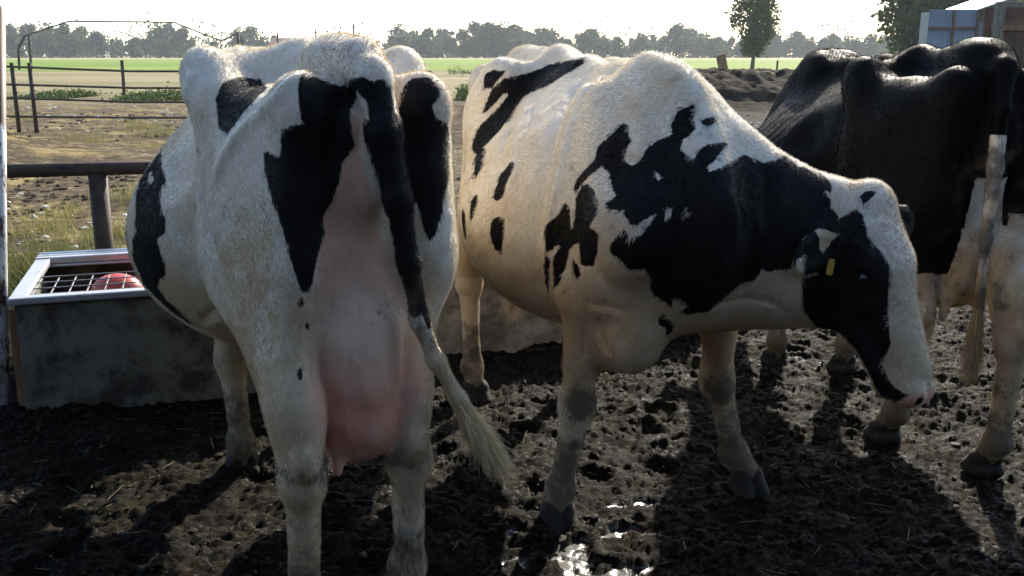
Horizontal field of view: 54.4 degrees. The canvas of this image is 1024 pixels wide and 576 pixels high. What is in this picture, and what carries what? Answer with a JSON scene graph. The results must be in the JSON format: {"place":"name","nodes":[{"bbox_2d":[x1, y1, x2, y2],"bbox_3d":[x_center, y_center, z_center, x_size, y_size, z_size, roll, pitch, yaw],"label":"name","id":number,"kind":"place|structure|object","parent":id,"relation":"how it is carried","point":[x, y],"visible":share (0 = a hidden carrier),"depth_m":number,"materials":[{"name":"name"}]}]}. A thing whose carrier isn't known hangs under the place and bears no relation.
{"place":"outdoors","nodes":[
{"label":"outdoors","id":0,"kind":"place"},
{"bbox_2d":[6,108,178,242],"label":"dry grass","id":1,"kind":"structure","parent":0,"point":[50,226],"depth_m":9.09,"materials":[{"name":"beige plant"}]},
{"bbox_2d":[0,0,899,54],"label":"sky","id":2,"kind":"structure","parent":0,"point":[301,17],"materials":[{"name":"white"}]},
{"bbox_2d":[0,55,1023,575],"bbox_3d":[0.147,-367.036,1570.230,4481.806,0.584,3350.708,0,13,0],"label":"ground","id":3,"kind":"structure","parent":0,"point":[650,445],"depth_m":3.51,"materials":[{"name":"soil"}]},
{"bbox_2d":[0,6,9,405],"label":"leaning post","id":4,"kind":"object","parent":3,"relation":"on","point":[4,366],"visible":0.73,"depth_m":4.09,"materials":[{"name":"metal"}]},
{"bbox_2d":[6,23,22,49],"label":"tree","id":5,"kind":"object","parent":3,"relation":"on","point":[10,28],"visible":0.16,"depth_m":440.84,"materials":[{"name":"green plant"}]},
{"bbox_2d":[6,32,23,57],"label":"tree","id":6,"kind":"object","parent":3,"relation":"on","point":[12,42],"visible":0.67,"depth_m":395.42,"materials":[{"name":"green plant"}]},
{"bbox_2d":[6,33,24,57],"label":"tree","id":7,"kind":"object","parent":3,"relation":"on","point":[22,51],"visible":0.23,"depth_m":408.06,"materials":[{"name":"green plant"}]},
{"bbox_2d":[7,308,25,406],"bbox_3d":[-1.985,0.331,4.042,0.056,0.510,0.040,-2,13,-8],"label":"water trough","id":8,"kind":"object","parent":3,"relation":"on","point":[16,356],"visible":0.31,"depth_m":4.01,"materials":[{"name":"brown wood"}]},
{"bbox_2d":[15,22,42,57],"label":"tree","id":9,"kind":"object","parent":3,"relation":"on","point":[27,29],"visible":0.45,"depth_m":412.70,"materials":[{"name":"green plant"}]},
{"bbox_2d":[25,21,66,57],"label":"tree","id":10,"kind":"object","parent":3,"relation":"on","point":[47,40],"visible":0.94,"depth_m":391.63,"materials":[{"name":"green plant"}]},
{"bbox_2d":[54,34,71,57],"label":"tree","id":11,"kind":"object","parent":3,"relation":"on","point":[63,40],"visible":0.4,"depth_m":399.76,"materials":[{"name":"green plant"}]},
{"bbox_2d":[7,219,125,308],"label":"weeds","id":12,"kind":"object","parent":3,"relation":"on","point":[17,272],"visible":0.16,"depth_m":6.23,"materials":[{"name":"green plant"}]},
{"bbox_2d":[56,23,83,57],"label":"tree","id":13,"kind":"object","parent":3,"relation":"on","point":[73,43],"visible":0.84,"depth_m":399.96,"materials":[{"name":"green plant"}]},
{"bbox_2d":[73,31,85,57],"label":"tree","id":14,"kind":"object","parent":3,"relation":"on","point":[79,51],"visible":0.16,"depth_m":411.76,"materials":[{"name":"green plant"}]},
{"bbox_2d":[7,160,152,249],"bbox_3d":[-2.203,-0.169,5.301,2.891,1.007,0.098,-3,14,-14],"label":"pipe rail","id":15,"kind":"object","parent":3,"relation":"on","point":[96,173],"visible":0.25,"depth_m":5.19,"materials":[{"name":"metal"}]},
{"bbox_2d":[70,24,89,57],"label":"tree","id":16,"kind":"object","parent":3,"relation":"on","point":[82,28],"visible":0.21,"depth_m":453.79,"materials":[{"name":"green plant"}]},
{"bbox_2d":[83,29,106,57],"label":"tree","id":17,"kind":"object","parent":3,"relation":"on","point":[89,43],"visible":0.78,"depth_m":405.60,"materials":[{"name":"green plant"}]},
{"bbox_2d":[94,35,109,57],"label":"tree","id":18,"kind":"object","parent":3,"relation":"on","point":[102,44],"visible":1,"depth_m":402.17,"materials":[{"name":"green plant"}]},
{"bbox_2d":[109,38,117,57],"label":"tree","id":19,"kind":"object","parent":3,"relation":"on","point":[112,41],"visible":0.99,"depth_m":400.84,"materials":[{"name":"green plant"}]},
{"bbox_2d":[108,39,124,56],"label":"tree","id":20,"kind":"object","parent":3,"relation":"on","point":[120,47],"visible":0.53,"depth_m":454.54,"materials":[{"name":"green plant"}]},
{"bbox_2d":[120,60,125,94],"bbox_3d":[-13.763,-7.369,35.252,0.137,1.352,0.114,0,13,0],"label":"stake","id":21,"kind":"object","parent":3,"relation":"on","point":[122,75],"visible":0.65,"depth_m":35.19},
{"bbox_2d":[17,21,239,69],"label":"gate arch","id":22,"kind":"structure","parent":3,"relation":"on","point":[237,34],"depth_m":96.84,"materials":[{"name":"grey metal"}]},
{"bbox_2d":[7,248,256,409],"bbox_3d":[-1.534,0.136,4.579,1.238,0.504,0.970,-4,14,-17],"label":"water trough","id":23,"kind":"object","parent":3,"relation":"on","point":[79,341],"visible":0.41,"depth_m":4.08,"materials":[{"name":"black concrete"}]},
{"bbox_2d":[90,273,142,289],"bbox_3d":[-1.800,0.028,4.546,0.250,0.190,0.200,0,13,0],"label":"float ball","id":24,"kind":"object","parent":23,"relation":"in","point":[115,286],"visible":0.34,"depth_m":4.48,"materials":[{"name":"red plastic"}]},
{"bbox_2d":[123,37,144,57],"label":"tree","id":25,"kind":"object","parent":3,"relation":"on","point":[134,50],"visible":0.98,"depth_m":402.47,"materials":[{"name":"green plant"}]},
{"bbox_2d":[138,38,148,57],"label":"tree","id":26,"kind":"object","parent":3,"relation":"on","point":[144,43],"visible":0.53,"depth_m":414.94,"materials":[{"name":"green plant"}]},
{"bbox_2d":[143,45,151,57],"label":"tree","id":27,"kind":"object","parent":3,"relation":"on","point":[148,49],"visible":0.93,"depth_m":395.20,"materials":[{"name":"green plant"}]},
{"bbox_2d":[140,23,171,57],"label":"tree","id":28,"kind":"object","parent":3,"relation":"on","point":[150,39],"visible":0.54,"depth_m":422.09,"materials":[{"name":"green plant"}]},
{"bbox_2d":[151,38,170,57],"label":"tree","id":29,"kind":"object","parent":3,"relation":"on","point":[160,49],"visible":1,"depth_m":388.24,"materials":[{"name":"green plant"}]},
{"bbox_2d":[158,23,176,57],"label":"tree","id":30,"kind":"object","parent":3,"relation":"on","point":[169,29],"visible":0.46,"depth_m":424.65,"materials":[{"name":"green plant"}]},
{"bbox_2d":[166,31,186,57],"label":"tree","id":31,"kind":"object","parent":3,"relation":"on","point":[179,54],"visible":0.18,"depth_m":419.91,"materials":[{"name":"green plant"}]},
{"bbox_2d":[168,26,196,55],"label":"tree","id":32,"kind":"object","parent":3,"relation":"on","point":[181,36],"visible":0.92,"depth_m":393.94,"materials":[{"name":"green plant"}]},
{"bbox_2d":[209,40,218,47],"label":"tree","id":33,"kind":"object","parent":3,"relation":"on","point":[213,44],"visible":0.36,"depth_m":389.36,"materials":[{"name":"green plant"}]},
{"bbox_2d":[6,63,431,132],"bbox_3d":[-5.950,-3.517,18.716,8.901,1.400,0.090,0,13,0],"label":"pipe fence","id":34,"kind":"object","parent":3,"relation":"on","point":[31,84],"visible":0.44,"depth_m":18.66,"materials":[{"name":"metal"}]},
{"bbox_2d":[6,63,472,103],"bbox_3d":[-3.562,-11.850,54.975,16.262,0.967,54.456,3,14,14],"label":"scrub","id":35,"kind":"object","parent":3,"relation":"on","point":[461,94],"visible":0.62,"depth_m":32.47,"materials":[{"name":"green plant"}]},
{"bbox_2d":[228,26,256,47],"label":"tree","id":36,"kind":"object","parent":3,"relation":"on","point":[246,42],"visible":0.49,"depth_m":431.96,"materials":[{"name":"green plant"}]},
{"bbox_2d":[243,26,269,47],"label":"tree","id":37,"kind":"object","parent":3,"relation":"on","point":[251,31],"visible":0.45,"depth_m":438.51,"materials":[{"name":"green plant"}]},
{"bbox_2d":[269,38,288,45],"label":"farm hut","id":38,"kind":"object","parent":3,"relation":"on","point":[273,41],"visible":0.12,"depth_m":193.10,"materials":[{"name":"concrete"}]},
{"bbox_2d":[125,31,523,575],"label":"cow","id":39,"kind":"object","parent":3,"relation":"on","point":[291,240],"visible":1,"depth_m":2.36},
{"bbox_2d":[6,104,761,306],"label":"grass","id":40,"kind":"structure","parent":3,"relation":"on","point":[83,227],"depth_m":10.38,"materials":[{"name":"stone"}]},
{"bbox_2d":[6,112,764,307],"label":"earth clods","id":41,"kind":"object","parent":3,"relation":"on","point":[32,195],"visible":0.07,"depth_m":11.07,"materials":[{"name":"brown soil"}]},
{"bbox_2d":[384,22,412,50],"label":"tree","id":42,"kind":"object","parent":3,"relation":"on","point":[396,30],"visible":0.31,"depth_m":430.96,"materials":[{"name":"green plant"}]},
{"bbox_2d":[390,34,411,46],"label":"tree","id":43,"kind":"object","parent":3,"relation":"on","point":[403,40],"visible":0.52,"depth_m":408.11,"materials":[{"name":"green plant"}]},
{"bbox_2d":[410,30,419,38],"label":"tree","id":44,"kind":"object","parent":3,"relation":"on","point":[413,33],"visible":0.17,"depth_m":439.96,"materials":[{"name":"green plant"}]},
{"bbox_2d":[409,35,422,54],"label":"tree","id":45,"kind":"object","parent":3,"relation":"on","point":[413,45],"visible":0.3,"depth_m":401.41,"materials":[{"name":"green plant"}]},
{"bbox_2d":[415,37,435,57],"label":"tree","id":46,"kind":"object","parent":3,"relation":"on","point":[428,43],"visible":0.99,"depth_m":389.72,"materials":[{"name":"green plant"}]},
{"bbox_2d":[415,25,441,53],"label":"tree","id":47,"kind":"object","parent":3,"relation":"on","point":[427,32],"visible":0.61,"depth_m":397.23,"materials":[{"name":"green plant"}]},
{"bbox_2d":[434,37,443,57],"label":"tree","id":48,"kind":"object","parent":3,"relation":"on","point":[440,54],"visible":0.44,"depth_m":404.34,"materials":[{"name":"green plant"}]},
{"bbox_2d":[431,27,457,57],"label":"tree","id":49,"kind":"object","parent":3,"relation":"on","point":[444,33],"visible":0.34,"depth_m":451.16,"materials":[{"name":"green plant"}]},
{"bbox_2d":[438,36,455,56],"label":"tree","id":50,"kind":"object","parent":3,"relation":"on","point":[448,45],"visible":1,"depth_m":387.53,"materials":[{"name":"green plant"}]},
{"bbox_2d":[6,5,890,57],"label":"trees","id":51,"kind":"object","parent":3,"relation":"on","point":[90,55],"visible":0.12,"depth_m":454.01,"materials":[{"name":"green plant"}]},
{"bbox_2d":[453,28,479,57],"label":"tree","id":52,"kind":"object","parent":3,"relation":"on","point":[470,45],"visible":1,"depth_m":387.05,"materials":[{"name":"green plant"}]},
{"bbox_2d":[460,18,481,51],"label":"tree","id":53,"kind":"object","parent":3,"relation":"on","point":[474,27],"visible":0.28,"depth_m":424.25,"materials":[{"name":"green plant"}]},
{"bbox_2d":[471,50,479,57],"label":"tree","id":54,"kind":"object","parent":3,"relation":"on","point":[474,54],"visible":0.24,"depth_m":405.19,"materials":[{"name":"green plant"}]},
{"bbox_2d":[472,28,497,57],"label":"tree","id":55,"kind":"object","parent":3,"relation":"on","point":[484,51],"visible":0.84,"depth_m":388.79,"materials":[{"name":"green plant"}]},
{"bbox_2d":[473,20,502,57],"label":"tree","id":56,"kind":"object","parent":3,"relation":"on","point":[492,34],"visible":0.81,"depth_m":389.13,"materials":[{"name":"green plant"}]},
{"bbox_2d":[436,275,562,353],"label":"concrete wall","id":57,"kind":"structure","parent":3,"relation":"on","point":[497,333],"depth_m":5.00,"materials":[{"name":"grey concrete"}]},
{"bbox_2d":[491,20,515,56],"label":"tree","id":58,"kind":"object","parent":3,"relation":"on","point":[504,40],"visible":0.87,"depth_m":392.06,"materials":[{"name":"green plant"}]},
{"bbox_2d":[0,307,1023,575],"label":"mud clods","id":59,"kind":"object","parent":3,"relation":"on","point":[1016,567],"visible":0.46,"depth_m":3.48,"materials":[{"name":"brown soil"}]},
{"bbox_2d":[2,319,1023,575],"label":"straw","id":60,"kind":"object","parent":3,"relation":"on","point":[582,489],"visible":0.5,"depth_m":3.40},
{"bbox_2d":[502,23,530,56],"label":"tree","id":61,"kind":"object","parent":3,"relation":"on","point":[518,30],"visible":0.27,"depth_m":402.23,"materials":[{"name":"green plant"}]},
{"bbox_2d":[513,36,527,47],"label":"tree","id":62,"kind":"object","parent":3,"relation":"on","point":[518,41],"visible":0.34,"depth_m":390.22,"materials":[{"name":"green plant"}]},
{"bbox_2d":[522,29,537,44],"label":"tree","id":63,"kind":"object","parent":3,"relation":"on","point":[529,35],"visible":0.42,"depth_m":424.76,"materials":[{"name":"green plant"}]},
{"bbox_2d":[535,37,549,46],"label":"tree","id":64,"kind":"object","parent":3,"relation":"on","point":[542,42],"visible":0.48,"depth_m":391.62,"materials":[{"name":"green plant"}]},
{"bbox_2d":[533,25,552,39],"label":"tree","id":65,"kind":"object","parent":3,"relation":"on","point":[542,33],"visible":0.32,"depth_m":438.90,"materials":[{"name":"green plant"}]},
{"bbox_2d":[545,28,560,45],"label":"tree","id":66,"kind":"object","parent":3,"relation":"on","point":[552,38],"visible":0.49,"depth_m":435.95,"materials":[{"name":"green plant"}]},
{"bbox_2d":[562,39,578,50],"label":"tree","id":67,"kind":"object","parent":3,"relation":"on","point":[569,42],"visible":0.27,"depth_m":409.08,"materials":[{"name":"green plant"}]},
{"bbox_2d":[574,31,594,53],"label":"tree","id":68,"kind":"object","parent":3,"relation":"on","point":[581,36],"visible":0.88,"depth_m":406.35,"materials":[{"name":"green plant"}]},
{"bbox_2d":[576,26,604,53],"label":"tree","id":69,"kind":"object","parent":3,"relation":"on","point":[594,39],"visible":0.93,"depth_m":405.93,"materials":[{"name":"green plant"}]},
{"bbox_2d":[598,38,614,57],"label":"tree","id":70,"kind":"object","parent":3,"relation":"on","point":[606,49],"visible":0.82,"depth_m":405.97,"materials":[{"name":"green plant"}]},
{"bbox_2d":[609,37,627,57],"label":"tree","id":71,"kind":"object","parent":3,"relation":"on","point":[618,49],"visible":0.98,"depth_m":389.40,"materials":[{"name":"green plant"}]},
{"bbox_2d":[629,36,651,54],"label":"tree","id":72,"kind":"object","parent":3,"relation":"on","point":[638,44],"visible":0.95,"depth_m":406.80,"materials":[{"name":"green plant"}]},
{"bbox_2d":[633,32,650,51],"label":"tree","id":73,"kind":"object","parent":3,"relation":"on","point":[643,35],"visible":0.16,"depth_m":459.25,"materials":[{"name":"green plant"}]},
{"bbox_2d":[651,34,656,51],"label":"tree","id":74,"kind":"object","parent":3,"relation":"on","point":[653,38],"visible":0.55,"depth_m":451.31,"materials":[{"name":"green plant"}]},
{"bbox_2d":[658,37,666,53],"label":"tree","id":75,"kind":"object","parent":3,"relation":"on","point":[661,45],"visible":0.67,"depth_m":409.39,"materials":[{"name":"green plant"}]},
{"bbox_2d":[655,35,675,55],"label":"tree","id":76,"kind":"object","parent":3,"relation":"on","point":[659,41],"visible":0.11,"depth_m":445.05,"materials":[{"name":"green plant"}]},
{"bbox_2d":[662,20,692,57],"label":"tree","id":77,"kind":"object","parent":3,"relation":"on","point":[675,33],"visible":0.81,"depth_m":402.10,"materials":[{"name":"green plant"}]},
{"bbox_2d":[672,35,695,57],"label":"tree","id":78,"kind":"object","parent":3,"relation":"on","point":[683,44],"visible":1,"depth_m":392.87,"materials":[{"name":"green plant"}]},
{"bbox_2d":[681,26,699,57],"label":"tree","id":79,"kind":"object","parent":3,"relation":"on","point":[692,32],"visible":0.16,"depth_m":426.42,"materials":[{"name":"green plant"}]},
{"bbox_2d":[455,43,936,538],"bbox_3d":[0.326,-0.057,3.387,1.043,1.512,2.173,-9,16,-34],"label":"cow","id":80,"kind":"object","parent":3,"relation":"on","point":[636,213],"visible":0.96,"depth_m":2.75},
{"bbox_2d":[689,34,706,57],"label":"tree","id":81,"kind":"object","parent":3,"relation":"on","point":[700,43],"visible":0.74,"depth_m":402.43,"materials":[{"name":"green plant"}]},
{"bbox_2d":[700,30,712,57],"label":"tree","id":82,"kind":"object","parent":3,"relation":"on","point":[706,36],"visible":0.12,"depth_m":450.17,"materials":[{"name":"green plant"}]},
{"bbox_2d":[702,39,718,57],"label":"tree","id":83,"kind":"object","parent":3,"relation":"on","point":[710,50],"visible":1,"depth_m":388.57,"materials":[{"name":"green plant"}]},
{"bbox_2d":[712,37,725,57],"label":"tree","id":84,"kind":"object","parent":3,"relation":"on","point":[717,42],"visible":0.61,"depth_m":392.62,"materials":[{"name":"green plant"}]},
{"bbox_2d":[716,53,727,67],"bbox_3d":[12.843,-13.360,60.549,0.560,1.700,0.200,-14,13,3],"label":"tree stump","id":85,"kind":"object","parent":3,"relation":"on","point":[721,60],"visible":0.49,"depth_m":60.36,"materials":[{"name":"brown wood"}]},
{"bbox_2d":[720,39,732,55],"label":"tree","id":86,"kind":"object","parent":3,"relation":"on","point":[727,49],"visible":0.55,"depth_m":412.84,"materials":[{"name":"green plant"}]},
{"bbox_2d":[727,35,739,57],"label":"tree","id":87,"kind":"object","parent":3,"relation":"on","point":[731,41],"visible":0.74,"depth_m":425.41,"materials":[{"name":"green plant"}]},
{"bbox_2d":[732,45,739,57],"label":"tree","id":88,"kind":"object","parent":3,"relation":"on","point":[735,51],"visible":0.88,"depth_m":425.12,"materials":[{"name":"green plant"}]},
{"bbox_2d":[695,67,793,111],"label":"soil bank","id":89,"kind":"structure","parent":3,"relation":"on","point":[748,90],"depth_m":27.52,"materials":[{"name":"brown soil"}]},
{"bbox_2d":[757,71,775,77],"bbox_3d":[7.195,-5.982,28.937,1.462,0.676,1.116,0,13,0],"label":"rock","id":90,"kind":"object","parent":89,"relation":"on","point":[765,74],"visible":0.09,"depth_m":28.61,"materials":[{"name":"grey stone"}]},
{"bbox_2d":[724,0,782,68],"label":"tree","id":91,"kind":"object","parent":3,"relation":"on","point":[757,36],"visible":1,"depth_m":101.57,"materials":[{"name":"green plant"}]},
{"bbox_2d":[762,46,771,57],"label":"tree","id":92,"kind":"object","parent":3,"relation":"on","point":[768,52],"visible":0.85,"depth_m":390.28,"materials":[{"name":"green plant"}]},
{"bbox_2d":[769,32,784,57],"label":"tree","id":93,"kind":"object","parent":3,"relation":"on","point":[774,41],"visible":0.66,"depth_m":434.92,"materials":[{"name":"green plant"}]},
{"bbox_2d":[777,45,785,57],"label":"tree","id":94,"kind":"object","parent":3,"relation":"on","point":[781,50],"visible":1,"depth_m":421.06,"materials":[{"name":"green plant"}]},
{"bbox_2d":[779,30,807,57],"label":"tree","id":95,"kind":"object","parent":3,"relation":"on","point":[794,41],"visible":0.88,"depth_m":441.44,"materials":[{"name":"green plant"}]},
{"bbox_2d":[798,40,812,56],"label":"tree","id":96,"kind":"object","parent":3,"relation":"on","point":[806,51],"visible":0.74,"depth_m":416.53,"materials":[{"name":"green plant"}]},
{"bbox_2d":[800,36,817,53],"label":"tree","id":97,"kind":"object","parent":3,"relation":"on","point":[813,42],"visible":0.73,"depth_m":416.39,"materials":[{"name":"green plant"}]},
{"bbox_2d":[815,37,830,48],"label":"tree","id":98,"kind":"object","parent":3,"relation":"on","point":[822,42],"visible":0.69,"depth_m":406.70,"materials":[{"name":"green plant"}]},
{"bbox_2d":[827,37,836,48],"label":"tree","id":99,"kind":"object","parent":3,"relation":"on","point":[832,41],"visible":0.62,"depth_m":408.78,"materials":[{"name":"green plant"}]},
{"bbox_2d":[826,32,840,45],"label":"tree","id":100,"kind":"object","parent":3,"relation":"on","point":[830,34],"visible":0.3,"depth_m":454.50,"materials":[{"name":"green plant"}]},
{"bbox_2d":[840,35,855,49],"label":"tree","id":101,"kind":"object","parent":3,"relation":"on","point":[846,43],"visible":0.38,"depth_m":417.96,"materials":[{"name":"green plant"}]},
{"bbox_2d":[848,36,861,54],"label":"tree","id":102,"kind":"object","parent":3,"relation":"on","point":[856,40],"visible":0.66,"depth_m":407.10,"materials":[{"name":"green plant"}]},
{"bbox_2d":[850,40,864,53],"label":"tree","id":103,"kind":"object","parent":3,"relation":"on","point":[860,49],"visible":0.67,"depth_m":405.07,"materials":[{"name":"green plant"}]},
{"bbox_2d":[858,33,880,56],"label":"tree","id":104,"kind":"object","parent":3,"relation":"on","point":[869,47],"visible":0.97,"depth_m":402.84,"materials":[{"name":"green plant"}]},
{"bbox_2d":[758,35,1023,478],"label":"cow","id":105,"kind":"object","parent":3,"relation":"on","point":[931,136],"visible":0.72,"depth_m":3.39},
{"bbox_2d":[870,0,1022,53],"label":"tree","id":106,"kind":"object","parent":3,"relation":"on","point":[904,19],"visible":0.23,"depth_m":75.02,"materials":[{"name":"green plant"}]},
{"bbox_2d":[918,0,1005,48],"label":"metal shed","id":107,"kind":"structure","parent":3,"relation":"on","point":[941,28],"depth_m":40.68,"materials":[{"name":"metal"}]},
{"bbox_2d":[981,1,1023,67],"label":"wooden shelter","id":108,"kind":"object","parent":3,"relation":"on","point":[1004,20],"visible":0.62,"depth_m":23.74,"materials":[{"name":"brown wood"}]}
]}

